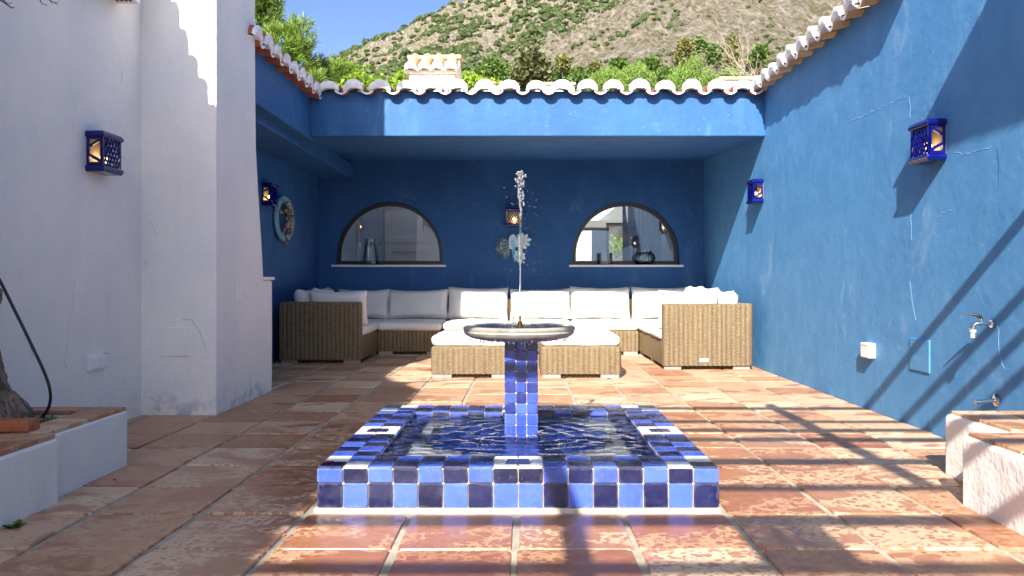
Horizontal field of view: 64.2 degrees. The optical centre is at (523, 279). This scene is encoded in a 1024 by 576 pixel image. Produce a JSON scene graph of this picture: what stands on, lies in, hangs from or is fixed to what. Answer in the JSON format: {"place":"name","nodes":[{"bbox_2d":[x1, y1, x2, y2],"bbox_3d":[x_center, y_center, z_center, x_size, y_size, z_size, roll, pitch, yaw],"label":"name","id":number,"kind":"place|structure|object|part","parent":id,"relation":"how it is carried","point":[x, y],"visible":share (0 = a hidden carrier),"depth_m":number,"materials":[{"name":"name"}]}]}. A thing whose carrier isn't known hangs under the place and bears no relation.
{"place":"outdoors","nodes":[
{"label":"outdoors","id":0,"kind":"place"},
{"bbox_2d":[0,0,274,419],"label":"white house","id":1,"kind":"structure","parent":0,"point":[141,285],"depth_m":5.94,"materials":[{"name":"paint"}]},
{"bbox_2d":[85,130,123,175],"bbox_3d":[-2.767,-0.836,5.395,0.125,0.265,0.267,0,0,0],"label":"wall lantern","id":2,"kind":"object","parent":1,"relation":"attached to","point":[98,150],"depth_m":5.33,"materials":[{"name":"ceramic"}]},
{"bbox_2d":[306,66,329,83],"bbox_3d":[-3.807,-2.579,14.985,0.554,2.761,0.602,0,0,0],"label":"pine sapling","id":3,"kind":"object","parent":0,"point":[320,77],"visible":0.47,"depth_m":14.90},
{"bbox_2d":[255,0,462,66],"label":"sky","id":4,"kind":"structure","parent":0,"point":[341,24],"materials":[{"name":"blue"}]},
{"bbox_2d":[368,319,386,329],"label":"seat cushion","id":5,"kind":"object","parent":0,"point":[377,321],"visible":0.06,"depth_m":11.23,"materials":[{"name":"fabric"}]},
{"bbox_2d":[313,287,333,291],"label":"back cushion","id":6,"kind":"object","parent":5,"relation":"on","point":[327,289],"visible":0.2,"depth_m":10.98,"materials":[{"name":"fabric"}]},
{"bbox_2d":[338,289,389,318],"bbox_3d":[-2.301,0.347,11.738,0.751,0.443,0.233,0,-12,0],"label":"back cushion","id":7,"kind":"object","parent":5,"relation":"on","point":[377,303],"visible":0.54,"depth_m":11.66,"materials":[{"name":"fabric"}]},
{"bbox_2d":[0,351,1023,575],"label":"patio floor","id":8,"kind":"structure","parent":0,"point":[812,482],"depth_m":3.58,"materials":[{"name":"tile"}]},
{"bbox_2d":[2,519,25,528],"bbox_3d":[-2.059,0.987,3.299,0.078,0.026,0.094,0,0,-17],"label":"weed","id":9,"kind":"object","parent":8,"relation":"on","point":[18,522],"visible":1,"depth_m":3.30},
{"bbox_2d":[0,407,126,529],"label":"tree planter","id":10,"kind":"object","parent":8,"relation":"on","point":[50,457],"visible":0.92,"depth_m":3.75,"materials":[{"name":"white paint"}]},
{"bbox_2d":[0,278,51,417],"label":"hose","id":11,"kind":"object","parent":10,"relation":"on","point":[43,415],"visible":1,"depth_m":4.04,"materials":[{"name":"grey rubber"}]},
{"bbox_2d":[0,0,58,418],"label":"gnarled tree","id":12,"kind":"object","parent":10,"relation":"in","point":[13,404],"visible":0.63,"depth_m":3.85,"materials":[{"name":"brown plant"}]},
{"bbox_2d":[279,301,376,362],"bbox_3d":[-2.440,0.631,10.342,0.991,0.741,1.155,0,0,0],"label":"sofa section","id":13,"kind":"object","parent":8,"relation":"on","point":[321,331],"visible":0.91,"depth_m":9.77,"materials":[{"name":"wicker"}]},
{"bbox_2d":[362,322,377,335],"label":"seat cushion","id":14,"kind":"object","parent":13,"relation":"on","point":[371,327],"visible":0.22,"depth_m":10.29,"materials":[{"name":"fabric"}]},
{"bbox_2d":[294,289,317,301],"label":"back cushion","id":15,"kind":"object","parent":14,"relation":"on","point":[301,295],"visible":0.34,"depth_m":9.95,"materials":[{"name":"fabric"}]},
{"bbox_2d":[309,290,367,325],"bbox_3d":[-2.269,0.345,10.027,0.711,0.443,0.218,0,9,0],"label":"back cushion","id":16,"kind":"object","parent":14,"relation":"on","point":[320,296],"visible":0.52,"depth_m":9.93,"materials":[{"name":"fabric"}]},
{"bbox_2d":[377,299,448,354],"bbox_3d":[-1.524,0.633,11.391,0.875,0.737,0.981,0,0,0],"label":"sofa section","id":17,"kind":"object","parent":8,"relation":"on","point":[389,342],"visible":0.4,"depth_m":10.90,"materials":[{"name":"wicker"}]},
{"bbox_2d":[377,318,446,330],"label":"seat cushion","id":18,"kind":"object","parent":17,"relation":"on","point":[417,324],"visible":0.89,"depth_m":10.89,"materials":[{"name":"fabric"}]},
{"bbox_2d":[388,289,447,318],"bbox_3d":[-1.516,0.349,11.737,0.871,0.438,0.228,-1,-12,1],"label":"back cushion","id":19,"kind":"object","parent":18,"relation":"on","point":[419,304],"visible":0.99,"depth_m":11.65,"materials":[{"name":"fabric"}]},
{"bbox_2d":[431,345,504,377],"bbox_3d":[-0.527,0.839,8.693,0.832,0.327,0.822,0,0,0],"label":"ottoman","id":20,"kind":"object","parent":8,"relation":"on","point":[448,361],"visible":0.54,"depth_m":8.29,"materials":[{"name":"wicker"}]},
{"bbox_2d":[432,330,504,345],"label":"ottoman cushion","id":21,"kind":"object","parent":20,"relation":"on","point":[449,338],"visible":0.49,"depth_m":8.29,"materials":[{"name":"fabric"}]},
{"bbox_2d":[449,298,508,319],"bbox_3d":[-0.647,0.633,11.391,0.877,0.737,0.981,0,0,0],"label":"sofa section","id":22,"kind":"object","parent":8,"relation":"on","point":[490,318],"visible":0.05,"depth_m":11.78,"materials":[{"name":"wicker"}]},
{"bbox_2d":[443,318,508,330],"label":"seat cushion","id":23,"kind":"object","parent":22,"relation":"on","point":[455,324],"visible":0.61,"depth_m":10.91,"materials":[{"name":"fabric"}]},
{"bbox_2d":[447,287,507,319],"bbox_3d":[-0.658,0.333,11.755,0.871,0.468,0.228,1,-10,-1],"label":"back cushion","id":24,"kind":"object","parent":23,"relation":"on","point":[470,303],"visible":0.99,"depth_m":11.66,"materials":[{"name":"fabric"}]},
{"bbox_2d":[248,25,764,362],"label":"blue pavilion","id":25,"kind":"structure","parent":8,"relation":"on","point":[333,164],"depth_m":11.39,"materials":[{"name":"paint"}]},
{"bbox_2d":[261,183,278,206],"bbox_3d":[-2.967,-0.995,9.560,0.125,0.265,0.267,0,0,0],"label":"wall lantern","id":26,"kind":"object","parent":25,"relation":"attached to","point":[269,194],"depth_m":9.47,"materials":[{"name":"blue"}]},
{"bbox_2d":[274,196,294,247],"bbox_3d":[-2.925,-0.720,10.125,0.110,0.644,0.570,0,0,7],"label":"lizard ring","id":27,"kind":"object","parent":25,"relation":"attached to","point":[288,210],"visible":1,"depth_m":10.06,"materials":[{"name":"ceramic"}]},
{"bbox_2d":[338,64,391,90],"bbox_3d":[-2.594,-2.774,13.401,0.852,1.553,0.480,0,0,0],"label":"fig shrub","id":28,"kind":"object","parent":25,"relation":"on","point":[364,82],"visible":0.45,"depth_m":13.33,"materials":[{"name":"green plant"}]},
{"bbox_2d":[363,239,377,264],"bbox_3d":[-2.272,-0.418,12.125,0.232,0.385,0.223,0,0,0],"label":"glass jar","id":29,"kind":"object","parent":25,"relation":"on","point":[375,252],"visible":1,"depth_m":12.11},
{"bbox_2d":[331,202,445,266],"bbox_3d":[-1.990,-0.679,12.138,1.690,0.975,0.245,0,0,0],"label":"window","id":30,"kind":"structure","parent":25,"relation":"in","point":[341,263],"depth_m":12.20,"materials":[{"name":"black"}]},
{"bbox_2d":[381,68,408,90],"bbox_3d":[-2.062,-2.730,13.373,0.621,1.462,0.419,0,0,-12],"label":"fig shrub","id":31,"kind":"object","parent":25,"relation":"on","point":[398,78],"visible":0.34,"depth_m":13.32,"materials":[{"name":"green plant"}]},
{"bbox_2d":[359,206,438,260],"bbox_3d":[-2.025,-0.425,15.230,2.050,2.650,0.140,0,0,0],"label":"window","id":32,"kind":"structure","parent":25,"relation":"attached to","point":[400,234],"depth_m":15.20,"materials":[{"name":"white"}]},
{"bbox_3d":[-2.825,-0.410,15.180,0.450,2.580,0.040,0,0,0],"label":"door","id":33,"kind":"part","parent":32,"relation":"part of","materials":[{"name":"white"}]},
{"bbox_3d":[-2.135,-0.410,15.180,0.870,2.580,0.040,0,0,0],"label":"door","id":34,"kind":"part","parent":32,"relation":"part of","materials":[{"name":"white"}]},
{"bbox_3d":[-1.350,-0.410,15.180,0.660,2.580,0.040,0,0,0],"label":"door","id":35,"kind":"part","parent":32,"relation":"part of","materials":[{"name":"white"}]},
{"bbox_2d":[404,53,461,90],"bbox_3d":[-1.120,-2.446,10.312,0.670,0.793,0.906,0,0,0],"label":"chimney","id":36,"kind":"object","parent":25,"relation":"on","point":[444,71],"visible":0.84,"depth_m":10.00,"materials":[{"name":"paint"}]},
{"bbox_2d":[461,70,499,90],"bbox_3d":[-0.755,-2.724,13.411,0.741,1.448,0.448,0,0,0],"label":"fig shrub","id":37,"kind":"object","parent":25,"relation":"on","point":[471,81],"visible":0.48,"depth_m":13.34,"materials":[{"name":"green plant"}]},
{"bbox_2d":[494,232,530,261],"bbox_3d":[-0.169,-0.481,12.036,0.576,0.442,0.045,0,0,0],"label":"wall decoration","id":38,"kind":"object","parent":25,"relation":"attached to","point":[504,247],"visible":0.84,"depth_m":12.04,"materials":[{"name":"paint"}]},
{"bbox_2d":[505,208,522,226],"bbox_3d":[-0.135,-0.922,12.007,0.267,0.265,0.125,0,0,0],"label":"wall lantern","id":39,"kind":"object","parent":25,"relation":"attached to","point":[514,216],"depth_m":11.96,"materials":[{"name":"blue"}]},
{"bbox_2d":[598,253,611,264],"bbox_3d":[1.210,-0.314,12.125,0.217,0.175,0.217,0,0,0],"label":"glass jar","id":40,"kind":"object","parent":25,"relation":"on","point":[608,259],"visible":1,"depth_m":12.07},
{"bbox_2d":[606,223,627,260],"bbox_3d":[-0.340,-0.325,16.070,5.120,2.350,0.060,0,0,0],"label":"garden window","id":41,"kind":"structure","parent":25,"relation":"in","point":[607,224],"depth_m":16.04,"materials":[{"name":"white"}]},
{"bbox_2d":[622,206,630,260],"bbox_3d":[1.690,-0.250,13.190,0.180,2.100,0.020,0,0,0],"label":"curtain","id":42,"kind":"object","parent":25,"relation":"hanging from","point":[625,247],"visible":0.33,"depth_m":13.18,"materials":[{"name":"fabric"}]},
{"bbox_2d":[569,202,683,266],"bbox_3d":[1.515,-0.679,12.138,1.690,0.975,0.245,0,0,0],"label":"window","id":43,"kind":"structure","parent":25,"relation":"in","point":[674,263],"depth_m":12.20,"materials":[{"name":"black"}]},
{"bbox_2d":[634,250,654,264],"bbox_3d":[1.797,-0.331,12.125,0.326,0.210,0.321,0,0,0],"label":"glass jar","id":44,"kind":"object","parent":25,"relation":"on","point":[647,262],"visible":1,"depth_m":12.06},
{"bbox_2d":[628,207,661,260],"bbox_3d":[1.978,-0.300,13.297,0.556,2.200,0.076,0,0,0],"label":"curtain","id":45,"kind":"object","parent":25,"relation":"hanging from","point":[645,231],"visible":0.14,"depth_m":13.28,"materials":[{"name":"fabric"}]},
{"bbox_2d":[314,316,720,512],"bbox_3d":[-0.026,0.612,4.417,1.766,0.836,1.770,0,0,0],"label":"tiled fountain","id":46,"kind":"object","parent":8,"relation":"on","point":[661,463],"visible":1,"depth_m":3.67,"materials":[{"name":"tile"}]},
{"bbox_2d":[514,170,525,315],"bbox_3d":[-0.019,-0.198,4.421,0.055,0.795,0.052,0,0,-30],"label":"water jet","id":47,"kind":"object","parent":46,"relation":"on","point":[520,181],"visible":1,"depth_m":4.42,"materials":[{"name":"white"}]},
{"bbox_2d":[509,298,569,352],"bbox_3d":[0.232,0.633,11.391,0.878,0.737,0.981,0,0,0],"label":"sofa section","id":48,"kind":"object","parent":8,"relation":"on","point":[532,318],"visible":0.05,"depth_m":11.78,"materials":[{"name":"wicker"}]},
{"bbox_2d":[509,319,573,324],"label":"seat cushion","id":49,"kind":"object","parent":48,"relation":"on","point":[563,321],"visible":0.34,"depth_m":11.03,"materials":[{"name":"fabric"}]},
{"bbox_2d":[510,288,570,319],"bbox_3d":[0.240,0.344,11.729,0.871,0.453,0.226,-1,-14,0],"label":"back cushion","id":50,"kind":"object","parent":49,"relation":"on","point":[545,303],"visible":0.94,"depth_m":11.64,"materials":[{"name":"fabric"}]},
{"bbox_2d":[539,342,620,377],"bbox_3d":[0.583,0.839,8.693,0.832,0.327,0.822,0,0,0],"label":"ottoman","id":51,"kind":"object","parent":8,"relation":"on","point":[558,361],"visible":0.81,"depth_m":8.29,"materials":[{"name":"wicker"}]},
{"bbox_2d":[541,330,619,345],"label":"ottoman cushion","id":52,"kind":"object","parent":51,"relation":"on","point":[592,338],"visible":0.67,"depth_m":8.30,"materials":[{"name":"fabric"}]},
{"bbox_2d":[570,299,638,354],"bbox_3d":[1.110,0.633,11.391,0.877,0.737,0.981,0,0,0],"label":"sofa section","id":53,"kind":"object","parent":8,"relation":"on","point":[629,343],"visible":0.23,"depth_m":10.91,"materials":[{"name":"wicker"}]},
{"bbox_2d":[571,319,638,330],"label":"seat cushion","id":54,"kind":"object","parent":53,"relation":"on","point":[610,325],"visible":0.82,"depth_m":10.89,"materials":[{"name":"fabric"}]},
{"bbox_2d":[570,286,629,319],"bbox_3d":[1.099,0.330,11.749,0.871,0.475,0.227,1,-11,-1],"label":"back cushion","id":55,"kind":"object","parent":54,"relation":"on","point":[599,302],"visible":1,"depth_m":11.66,"materials":[{"name":"fabric"}]},
{"bbox_2d":[630,298,657,353],"bbox_3d":[2.052,0.633,11.403,0.999,0.737,0.956,0,0,0],"label":"sofa section","id":56,"kind":"object","parent":8,"relation":"on","point":[631,309],"visible":0.01,"depth_m":11.78,"materials":[{"name":"wicker"}]},
{"bbox_2d":[632,319,657,328],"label":"seat cushion","id":57,"kind":"object","parent":56,"relation":"on","point":[638,321],"visible":0.09,"depth_m":11.17,"materials":[{"name":"fabric"}]},
{"bbox_2d":[631,287,685,318],"bbox_3d":[1.989,0.331,11.745,0.871,0.473,0.229,0,-11,0],"label":"back cushion","id":58,"kind":"object","parent":57,"relation":"on","point":[645,302],"visible":0.56,"depth_m":11.67,"materials":[{"name":"fabric"}]},
{"bbox_2d":[684,286,702,291],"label":"back cushion","id":59,"kind":"object","parent":57,"relation":"on","point":[691,289],"visible":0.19,"depth_m":11.11,"materials":[{"name":"fabric"}]},
{"bbox_2d":[640,331,651,360],"bbox_3d":[2.052,0.633,10.455,0.999,0.737,0.929,0,0,0],"label":"sofa section","id":60,"kind":"object","parent":8,"relation":"on","point":[645,343],"visible":0.18,"depth_m":10.41,"materials":[{"name":"wicker"}]},
{"bbox_2d":[639,322,657,334],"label":"seat cushion","id":61,"kind":"object","parent":60,"relation":"on","point":[644,327],"visible":0.26,"depth_m":10.34,"materials":[{"name":"fabric"}]},
{"bbox_2d":[696,287,719,291],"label":"back cushion","id":62,"kind":"object","parent":61,"relation":"on","point":[702,289],"visible":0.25,"depth_m":10.22,"materials":[{"name":"fabric"}]},
{"bbox_2d":[651,303,751,369],"bbox_3d":[2.051,0.631,9.525,1.008,0.741,0.918,0,0,0],"label":"sofa section","id":63,"kind":"object","parent":8,"relation":"on","point":[707,334],"visible":0.93,"depth_m":9.08,"materials":[{"name":"wicker"}]},
{"bbox_2d":[650,326,661,338],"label":"seat cushion","id":64,"kind":"object","parent":63,"relation":"on","point":[655,332],"visible":0.18,"depth_m":9.49,"materials":[{"name":"fabric"}]},
{"bbox_2d":[657,290,718,328],"bbox_3d":[1.881,0.340,9.337,0.691,0.453,0.223,0,9,0],"label":"back cushion","id":65,"kind":"object","parent":64,"relation":"on","point":[688,297],"visible":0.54,"depth_m":9.23,"materials":[{"name":"fabric"}]},
{"bbox_2d":[717,291,737,302],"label":"back cushion","id":66,"kind":"object","parent":64,"relation":"on","point":[728,297],"visible":0.3,"depth_m":9.22,"materials":[{"name":"fabric"}]},
{"bbox_2d":[704,0,1023,437],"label":"blue garden wall","id":67,"kind":"structure","parent":8,"relation":"on","point":[840,244],"depth_m":6.00,"materials":[{"name":"paint"}]},
{"bbox_2d":[746,179,763,204],"bbox_3d":[2.607,-0.995,9.200,0.125,0.265,0.267,0,0,0],"label":"wall lantern","id":68,"kind":"object","parent":67,"relation":"attached to","point":[754,191],"depth_m":9.11,"materials":[{"name":"blue"}]},
{"bbox_2d":[861,342,874,357],"bbox_3d":[2.646,0.538,6.263,0.068,0.113,0.145,0,0,0],"label":"junction box","id":69,"kind":"object","parent":67,"relation":"attached to","point":[867,349],"visible":1,"depth_m":6.20,"materials":[{"name":"white plastic"}]},
{"bbox_2d":[910,337,929,373],"bbox_3d":[2.671,0.505,5.490,0.019,0.220,0.270,0,0,0],"label":"access cover","id":70,"kind":"object","parent":67,"relation":"attached to","point":[920,355],"visible":1,"depth_m":5.47,"materials":[{"name":"blue paint"}]},
{"bbox_2d":[908,118,946,164],"bbox_3d":[2.607,-0.889,5.273,0.125,0.265,0.267,0,0,0],"label":"wall lantern","id":71,"kind":"object","parent":67,"relation":"attached to","point":[932,132],"depth_m":5.20,"materials":[{"name":"blue"}]},
{"bbox_2d":[968,313,995,337],"bbox_3d":[2.605,0.259,4.639,0.143,0.139,0.045,0,0,3],"label":"garden tap","id":72,"kind":"object","parent":67,"relation":"attached to","point":[981,322],"visible":1,"depth_m":4.63,"materials":[{"name":"silver metal"}]},
{"bbox_2d":[974,394,999,406],"bbox_3d":[2.609,0.678,4.600,0.124,0.072,0.072,0,0,0],"label":"wall valve","id":73,"kind":"object","parent":67,"relation":"attached to","point":[995,400],"depth_m":4.59,"materials":[{"name":"silver metal"}]},
{"bbox_2d":[945,411,1023,535],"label":"bench planter","id":74,"kind":"object","parent":8,"relation":"on","point":[984,457],"visible":0.93,"depth_m":3.51,"materials":[{"name":"white paint"}]},
{"bbox_2d":[387,414,637,453],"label":"basin water","id":75,"kind":"structure","parent":0,"point":[504,429],"depth_m":4.50,"materials":[{"name":"liquid"}]},
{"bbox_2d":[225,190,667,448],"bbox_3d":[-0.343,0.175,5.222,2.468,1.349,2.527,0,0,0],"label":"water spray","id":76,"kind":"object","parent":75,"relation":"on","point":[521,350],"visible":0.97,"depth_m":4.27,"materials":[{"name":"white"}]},
{"bbox_2d":[468,323,568,327],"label":"bowl water","id":77,"kind":"structure","parent":0,"point":[522,326],"depth_m":4.45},
{"bbox_2d":[332,0,842,260],"bbox_3d":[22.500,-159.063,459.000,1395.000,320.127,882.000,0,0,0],"label":"mountain","id":78,"kind":"structure","parent":0,"point":[796,18],"depth_m":305.63,"materials":[{"name":"soil"}]},
{"bbox_2d":[313,50,332,80],"bbox_3d":[-4.753,-2.527,19.008,0.707,5.654,0.716,0,0,-23],"label":"pine sapling","id":79,"kind":"object","parent":78,"relation":"on","point":[324,62],"visible":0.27,"depth_m":18.94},
{"bbox_2d":[327,51,362,90],"bbox_3d":[-5.485,-3.480,24.089,1.658,6.565,1.126,0,0,0],"label":"pine tree","id":80,"kind":"object","parent":78,"relation":"on","point":[339,68],"visible":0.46,"depth_m":23.84,"materials":[{"name":"plant"}]},
{"bbox_2d":[469,64,492,80],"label":"hill tree","id":81,"kind":"object","parent":78,"relation":"on","point":[478,69],"visible":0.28,"depth_m":84.09,"materials":[{"name":"green plant"}]},
{"bbox_2d":[461,81,503,90],"bbox_3d":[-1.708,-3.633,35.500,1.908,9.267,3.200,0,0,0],"label":"house","id":82,"kind":"structure","parent":78,"relation":"on","point":[496,88],"depth_m":34.00,"materials":[{"name":"white paint"}]},
{"bbox_2d":[481,54,505,77],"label":"hill tree","id":83,"kind":"object","parent":78,"relation":"on","point":[495,65],"visible":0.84,"depth_m":85.48,"materials":[{"name":"green plant"}]},
{"bbox_2d":[495,60,513,80],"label":"hill tree","id":84,"kind":"object","parent":78,"relation":"on","point":[503,77],"visible":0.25,"depth_m":95.38,"materials":[{"name":"green plant"}]},
{"bbox_2d":[508,40,554,90],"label":"conifer tree","id":85,"kind":"object","parent":78,"relation":"on","point":[529,66],"visible":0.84,"depth_m":61.12,"materials":[{"name":"plant"}]},
{"bbox_2d":[534,82,575,90],"bbox_3d":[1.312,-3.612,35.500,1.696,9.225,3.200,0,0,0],"label":"house","id":86,"kind":"structure","parent":78,"relation":"on","point":[548,85],"depth_m":34.00,"materials":[{"name":"white paint"}]},
{"bbox_2d":[550,65,571,81],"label":"hill tree","id":87,"kind":"object","parent":78,"relation":"on","point":[556,76],"visible":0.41,"depth_m":98.03,"materials":[{"name":"green plant"}]},
{"bbox_2d":[554,53,571,78],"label":"tree","id":88,"kind":"object","parent":78,"relation":"on","point":[561,63],"visible":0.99,"depth_m":95.18,"materials":[{"name":"green plant"}]},
{"bbox_2d":[326,0,801,90],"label":"scrub","id":89,"kind":"object","parent":78,"relation":"on","point":[547,11],"visible":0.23,"depth_m":535.67,"materials":[{"name":"plant"}]},
{"bbox_2d":[562,64,593,89],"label":"hill tree","id":90,"kind":"object","parent":78,"relation":"on","point":[578,76],"visible":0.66,"depth_m":91.14,"materials":[{"name":"green plant"}]},
{"bbox_2d":[585,60,603,73],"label":"cypress tree","id":91,"kind":"object","parent":78,"relation":"on","point":[594,66],"visible":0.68,"depth_m":102.90,"materials":[{"name":"green plant"}]},
{"bbox_2d":[588,66,627,90],"bbox_3d":[4.132,-7.596,39.943,2.036,5.792,1.530,0,0,0],"label":"pepper tree","id":92,"kind":"object","parent":78,"relation":"on","point":[601,79],"visible":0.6,"depth_m":39.62,"materials":[{"name":"green plant"}]},
{"bbox_2d":[608,56,628,71],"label":"hill tree","id":93,"kind":"object","parent":78,"relation":"on","point":[619,63],"visible":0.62,"depth_m":80.75,"materials":[{"name":"green plant"}]},
{"bbox_2d":[618,59,657,90],"bbox_3d":[5.521,-7.760,40.100,2.223,6.128,1.664,0,0,0],"label":"pepper tree","id":94,"kind":"object","parent":78,"relation":"on","point":[638,71],"visible":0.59,"depth_m":39.72,"materials":[{"name":"green plant"}]},
{"bbox_2d":[638,55,662,74],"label":"hill tree","id":95,"kind":"object","parent":78,"relation":"on","point":[654,63],"visible":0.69,"depth_m":88.09,"materials":[{"name":"green plant"}]},
{"bbox_2d":[651,65,679,82],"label":"hill tree","id":96,"kind":"object","parent":78,"relation":"on","point":[662,72],"visible":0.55,"depth_m":95.71,"materials":[{"name":"green plant"}]},
{"bbox_2d":[671,50,697,68],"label":"cypress tree","id":97,"kind":"object","parent":78,"relation":"on","point":[677,59],"visible":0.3,"depth_m":89.74,"materials":[{"name":"green plant"}]},
{"bbox_2d":[675,36,695,62],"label":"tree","id":98,"kind":"object","parent":78,"relation":"on","point":[685,47],"visible":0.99,"depth_m":81.32,"materials":[{"name":"green plant"}]},
{"bbox_2d":[665,49,714,90],"bbox_3d":[8.206,-8.023,40.117,2.639,6.651,1.708,0,0,0],"label":"pepper tree","id":99,"kind":"object","parent":78,"relation":"on","point":[691,68],"visible":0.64,"depth_m":39.78,"materials":[{"name":"green plant"}]},
{"bbox_2d":[693,35,708,55],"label":"hill tree","id":100,"kind":"object","parent":78,"relation":"on","point":[701,43],"visible":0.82,"depth_m":99.39,"materials":[{"name":"green plant"}]},
{"bbox_2d":[670,1,759,76],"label":"bare tree","id":101,"kind":"object","parent":78,"relation":"on","point":[741,68],"visible":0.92,"depth_m":37.88,"materials":[{"name":"beige wood"}]},
{"bbox_2d":[704,42,730,72],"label":"hill tree","id":102,"kind":"object","parent":78,"relation":"on","point":[711,55],"visible":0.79,"depth_m":88.26,"materials":[{"name":"green plant"}]},
{"bbox_2d":[711,77,752,90],"bbox_3d":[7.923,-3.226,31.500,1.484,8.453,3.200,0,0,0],"label":"house","id":103,"kind":"structure","parent":78,"relation":"on","point":[730,81],"depth_m":29.93,"materials":[{"name":"white paint"}]},
{"bbox_2d":[713,66,751,78],"bbox_3d":[10.193,-7.580,39.928,2.218,5.769,1.426,0,0,0],"label":"pepper tree","id":104,"kind":"object","parent":78,"relation":"on","point":[726,70],"visible":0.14,"depth_m":39.68,"materials":[{"name":"green plant"}]},
{"bbox_2d":[721,29,745,71],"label":"cypress tree","id":105,"kind":"object","parent":78,"relation":"on","point":[736,55],"visible":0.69,"depth_m":85.16,"materials":[{"name":"green plant"}]},
{"bbox_2d":[740,52,750,73],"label":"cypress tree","id":106,"kind":"object","parent":78,"relation":"on","point":[742,64],"visible":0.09,"depth_m":98.32,"materials":[{"name":"green plant"}]},
{"bbox_2d":[742,52,765,76],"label":"hill tree","id":107,"kind":"object","parent":78,"relation":"on","point":[753,61],"visible":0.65,"depth_m":96.01,"materials":[{"name":"green plant"}]},
{"bbox_2d":[750,43,769,74],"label":"hill tree","id":108,"kind":"object","parent":78,"relation":"on","point":[762,50],"visible":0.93,"depth_m":81.70,"materials":[{"name":"green plant"}]},
{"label":"ground","id":109,"kind":"structure","parent":0,"visible":0},
{"bbox_2d":[255,0,321,73],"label":"pine tree","id":110,"kind":"object","parent":109,"relation":"on","point":[296,46],"visible":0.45,"depth_m":16.85,"materials":[{"name":"plant"}]},
{"bbox_2d":[609,232,621,260],"bbox_3d":[2.293,0.087,20.593,2.914,2.584,1.577,0,0,0],"label":"garden shrub","id":111,"kind":"object","parent":109,"relation":"on","point":[614,248],"visible":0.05,"depth_m":20.51,"materials":[{"name":"green plant"}]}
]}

